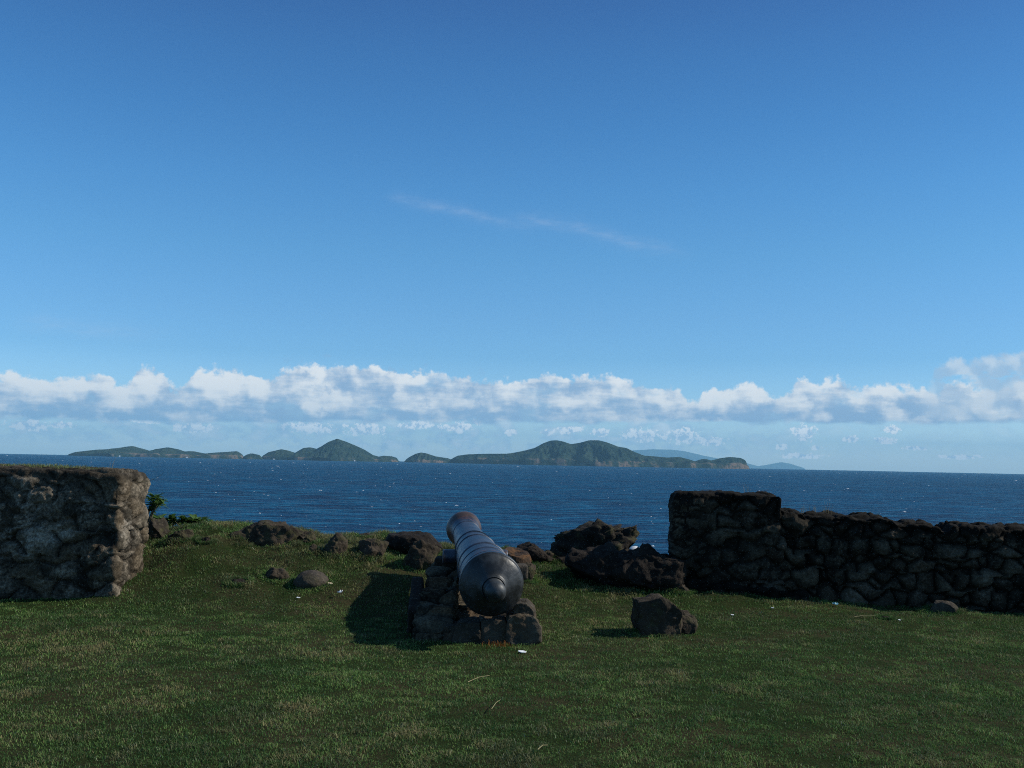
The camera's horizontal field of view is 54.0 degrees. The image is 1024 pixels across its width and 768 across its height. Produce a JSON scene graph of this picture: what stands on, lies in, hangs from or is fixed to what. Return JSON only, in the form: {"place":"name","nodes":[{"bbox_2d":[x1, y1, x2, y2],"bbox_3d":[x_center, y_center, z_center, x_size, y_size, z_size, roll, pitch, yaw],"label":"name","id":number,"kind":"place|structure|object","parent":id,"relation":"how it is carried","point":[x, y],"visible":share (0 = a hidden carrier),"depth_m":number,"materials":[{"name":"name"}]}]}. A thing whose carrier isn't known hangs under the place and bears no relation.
{"place":"outdoors","nodes":[
{"label":"outdoors","id":0,"kind":"place"},
{"bbox_2d":[67,446,243,458],"bbox_3d":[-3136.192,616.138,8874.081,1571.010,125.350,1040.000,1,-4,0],"label":"island","id":1,"kind":"structure","parent":0,"point":[134,451],"depth_m":8649.00,"materials":[{"name":"green plant"}]},
{"bbox_2d":[242,453,262,458],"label":"island","id":2,"kind":"structure","parent":0,"point":[251,456],"depth_m":8538.23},
{"bbox_2d":[262,439,398,461],"bbox_3d":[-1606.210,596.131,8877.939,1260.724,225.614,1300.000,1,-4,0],"label":"island","id":3,"kind":"structure","parent":0,"point":[337,450],"depth_m":8622.68,"materials":[{"name":"green plant"}]},
{"bbox_2d":[404,453,450,462],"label":"island","id":4,"kind":"structure","parent":0,"point":[423,458],"depth_m":8975.67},
{"bbox_2d":[0,519,1023,767],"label":"ground","id":5,"kind":"structure","parent":0,"point":[522,712],"depth_m":7.58,"materials":[{"name":"green plant"}]},
{"bbox_2d":[0,464,150,599],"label":"stone wall","id":6,"kind":"structure","parent":5,"relation":"on","point":[73,532],"depth_m":10.90,"materials":[{"name":"grey stone"}]},
{"bbox_2d":[1,462,120,469],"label":"dry grass","id":7,"kind":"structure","parent":6,"relation":"on","point":[47,465],"depth_m":11.31,"materials":[{"name":"brown plant"}]},
{"bbox_2d":[145,492,168,526],"bbox_3d":[-4.704,1.714,13.212,0.396,0.575,0.342,1,-4,0],"label":"shrub","id":8,"kind":"object","parent":5,"relation":"on","point":[155,504],"visible":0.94,"depth_m":13.19,"materials":[{"name":"green plant"}]},
{"bbox_2d":[148,517,169,540],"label":"rock","id":9,"kind":"object","parent":5,"relation":"on","point":[158,528],"visible":0.67,"depth_m":12.59,"materials":[{"name":"grey stone"}]},
{"bbox_2d":[153,514,170,519],"bbox_3d":[-4.780,1.868,13.687,0.535,0.211,0.391,3,-5,-21],"label":"leafy plant","id":10,"kind":"object","parent":5,"relation":"on","point":[156,516],"visible":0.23,"depth_m":13.65,"materials":[{"name":"green plant"}]},
{"bbox_2d":[160,513,188,525],"bbox_3d":[-4.652,1.862,13.692,0.420,0.207,0.434,-1,-5,27],"label":"leafy plant","id":11,"kind":"object","parent":5,"relation":"on","point":[172,517],"visible":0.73,"depth_m":13.65,"materials":[{"name":"green plant"}]},
{"bbox_2d":[167,529,194,541],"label":"rock","id":12,"kind":"object","parent":5,"relation":"on","point":[186,533],"visible":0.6,"depth_m":12.36,"materials":[{"name":"grey stone"}]},
{"bbox_2d":[168,514,198,525],"bbox_3d":[-4.458,1.879,13.702,0.439,0.202,0.419,1,-4,0],"label":"leafy plant","id":13,"kind":"object","parent":5,"relation":"on","point":[183,518],"visible":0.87,"depth_m":13.62,"materials":[{"name":"green plant"}]},
{"bbox_2d":[181,514,212,524],"bbox_3d":[-4.290,1.870,13.702,0.440,0.189,0.434,1,-4,0],"label":"leafy plant","id":14,"kind":"object","parent":5,"relation":"on","point":[195,518],"visible":0.61,"depth_m":13.68,"materials":[{"name":"green plant"}]},
{"bbox_2d":[230,578,246,585],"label":"rock","id":15,"kind":"object","parent":5,"relation":"on","point":[239,580],"visible":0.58,"depth_m":11.31,"materials":[{"name":"grey stone"}]},
{"bbox_2d":[230,520,299,546],"bbox_3d":[-3.133,1.989,12.998,0.938,0.436,0.925,1,-4,0],"label":"rock","id":16,"kind":"object","parent":5,"relation":"on","point":[262,533],"visible":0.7,"depth_m":12.66,"materials":[{"name":"grey stone"}]},
{"bbox_2d":[265,567,289,579],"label":"rock","id":17,"kind":"object","parent":5,"relation":"on","point":[273,573],"visible":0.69,"depth_m":11.51,"materials":[{"name":"grey stone"}]},
{"bbox_2d":[299,530,315,542],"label":"rock","id":18,"kind":"object","parent":5,"relation":"on","point":[307,536],"visible":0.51,"depth_m":12.79,"materials":[{"name":"grey stone"}]},
{"bbox_2d":[293,570,328,588],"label":"rock","id":19,"kind":"object","parent":5,"relation":"on","point":[306,579],"visible":0.74,"depth_m":11.33,"materials":[{"name":"grey stone"}]},
{"bbox_2d":[309,543,316,552],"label":"rock","id":20,"kind":"object","parent":5,"relation":"on","point":[313,546],"visible":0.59,"depth_m":12.31,"materials":[{"name":"grey stone"}]},
{"bbox_2d":[323,532,347,555],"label":"rock","id":21,"kind":"object","parent":5,"relation":"on","point":[338,542],"visible":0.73,"depth_m":12.34,"materials":[{"name":"grey stone"}]},
{"bbox_2d":[358,538,388,558],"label":"rock","id":22,"kind":"object","parent":5,"relation":"on","point":[370,547],"visible":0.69,"depth_m":12.35,"materials":[{"name":"grey stone"}]},
{"bbox_2d":[385,531,443,553],"bbox_3d":[-1.256,2.095,13.049,0.758,0.358,0.931,1,-4,0],"label":"rock","id":23,"kind":"object","parent":5,"relation":"on","point":[402,541],"visible":0.73,"depth_m":12.72,"materials":[{"name":"grey stone"}]},
{"bbox_2d":[402,539,440,570],"bbox_3d":[-1.091,2.122,12.194,0.432,0.485,0.419,-1,-5,24],"label":"rock","id":24,"kind":"object","parent":5,"relation":"on","point":[421,554],"visible":0.71,"depth_m":12.07,"materials":[{"name":"grey stone"}]},
{"bbox_2d":[407,555,541,645],"bbox_3d":[-0.368,2.210,10.180,1.315,0.728,2.228,1,-4,0],"label":"stone cradle","id":25,"kind":"object","parent":5,"relation":"on","point":[438,608],"visible":0.68,"depth_m":9.26,"materials":[{"name":"grey stone"}]},
{"bbox_2d":[442,511,523,615],"bbox_3d":[-0.357,1.773,10.361,0.684,0.588,3.205,2,2,-8],"label":"cannon","id":26,"kind":"object","parent":25,"relation":"on","point":[490,576],"visible":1,"depth_m":9.10,"materials":[{"name":"metal"}]},
{"bbox_2d":[482,639,514,648],"bbox_3d":[-0.129,2.324,8.998,0.287,0.065,0.200,2,-4,-12],"label":"weed","id":27,"kind":"object","parent":5,"relation":"on","point":[496,644],"visible":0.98,"depth_m":8.99,"materials":[{"name":"green plant"}]},
{"bbox_2d":[505,547,531,562],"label":"rock","id":28,"kind":"object","parent":5,"relation":"on","point":[517,555],"visible":0.45,"depth_m":12.53,"materials":[{"name":"stone"}]},
{"bbox_2d":[525,562,535,581],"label":"rock","id":29,"kind":"object","parent":5,"relation":"on","point":[531,569],"visible":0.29,"depth_m":12.06,"materials":[{"name":"grey stone"}]},
{"bbox_2d":[516,542,553,562],"bbox_3d":[0.300,2.214,13.093,0.514,0.309,0.416,1,-4,0],"label":"rock","id":30,"kind":"object","parent":5,"relation":"on","point":[536,552],"visible":0.54,"depth_m":12.94,"materials":[{"name":"brown stone"}]},
{"bbox_2d":[545,550,554,556],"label":"rock","id":31,"kind":"object","parent":5,"relation":"on","point":[550,553],"visible":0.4,"depth_m":13.08,"materials":[{"name":"stone"}]},
{"bbox_2d":[555,554,565,565],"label":"rock","id":32,"kind":"object","parent":5,"relation":"on","point":[562,558],"visible":0.27,"depth_m":13.09,"materials":[{"name":"grey stone"}]},
{"bbox_2d":[550,518,639,557],"bbox_3d":[1.095,2.264,13.627,1.251,0.904,1.113,1,-4,0],"label":"rock","id":33,"kind":"object","parent":5,"relation":"on","point":[597,532],"visible":0.56,"depth_m":13.26,"materials":[{"name":"grey stone"}]},
{"bbox_2d":[565,541,640,588],"bbox_3d":[1.199,2.344,12.424,0.902,0.725,0.969,5,-6,-43],"label":"rock","id":34,"kind":"object","parent":5,"relation":"on","point":[598,564],"visible":0.66,"depth_m":12.21,"materials":[{"name":"grey stone"}]},
{"bbox_2d":[611,543,687,591],"bbox_3d":[1.655,2.315,12.350,0.941,0.706,0.911,1,-4,0],"label":"rock","id":35,"kind":"object","parent":5,"relation":"on","point":[647,565],"visible":0.82,"depth_m":11.99,"materials":[{"name":"stone"}]},
{"bbox_2d":[630,593,682,636],"bbox_3d":[1.444,2.308,9.893,0.492,0.473,0.486,1,-4,-3],"label":"rock","id":36,"kind":"object","parent":5,"relation":"on","point":[656,614],"visible":0.71,"depth_m":9.68,"materials":[{"name":"grey stone"}]},
{"bbox_2d":[677,584,689,593],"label":"rock","id":37,"kind":"object","parent":5,"relation":"on","point":[683,587],"visible":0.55,"depth_m":11.94,"materials":[{"name":"grey stone"}]},
{"bbox_2d":[681,610,697,634],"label":"rock","id":38,"kind":"object","parent":5,"relation":"on","point":[690,624],"visible":0.57,"depth_m":9.85,"materials":[{"name":"grey stone"}]},
{"bbox_2d":[667,490,1023,613],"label":"ruined wall","id":39,"kind":"structure","parent":5,"relation":"on","point":[762,543],"depth_m":12.15,"materials":[{"name":"grey stone"}]},
{"bbox_2d":[929,600,957,613],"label":"rock","id":40,"kind":"object","parent":5,"relation":"on","point":[943,606],"visible":0.72,"depth_m":11.56,"materials":[{"name":"grey stone"}]},
{"bbox_2d":[0,454,1023,554],"bbox_3d":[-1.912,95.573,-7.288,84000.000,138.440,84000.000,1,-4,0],"label":"sea","id":41,"kind":"structure","parent":0,"point":[540,506],"depth_m":875.68,"materials":[{"name":"liquid"}]},
{"bbox_2d":[6,455,1016,545],"bbox_3d":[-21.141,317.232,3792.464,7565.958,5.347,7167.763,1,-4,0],"label":"sea foam","id":42,"kind":"object","parent":41,"relation":"on","point":[568,475],"visible":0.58,"depth_m":1104.91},
{"bbox_2d":[0,0,1023,473],"label":"sky","id":43,"kind":"structure","parent":0,"point":[758,232],"materials":[{"name":"blue"}]},
{"bbox_2d":[448,440,749,468],"bbox_3d":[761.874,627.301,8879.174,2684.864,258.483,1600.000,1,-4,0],"label":"island","id":44,"kind":"structure","parent":0,"point":[585,453],"depth_m":8555.60,"materials":[{"name":"green plant"}]},
{"bbox_2d":[632,449,761,468],"bbox_3d":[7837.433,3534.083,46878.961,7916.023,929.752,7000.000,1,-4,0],"label":"mountain","id":45,"kind":"structure","parent":0,"point":[671,453],"depth_m":46339.85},
{"bbox_2d":[760,462,804,469],"bbox_3d":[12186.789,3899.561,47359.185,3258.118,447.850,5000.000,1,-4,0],"label":"mountain","id":46,"kind":"structure","parent":0,"point":[780,465],"depth_m":46533.48,"materials":[{"name":"blue"}]}
]}

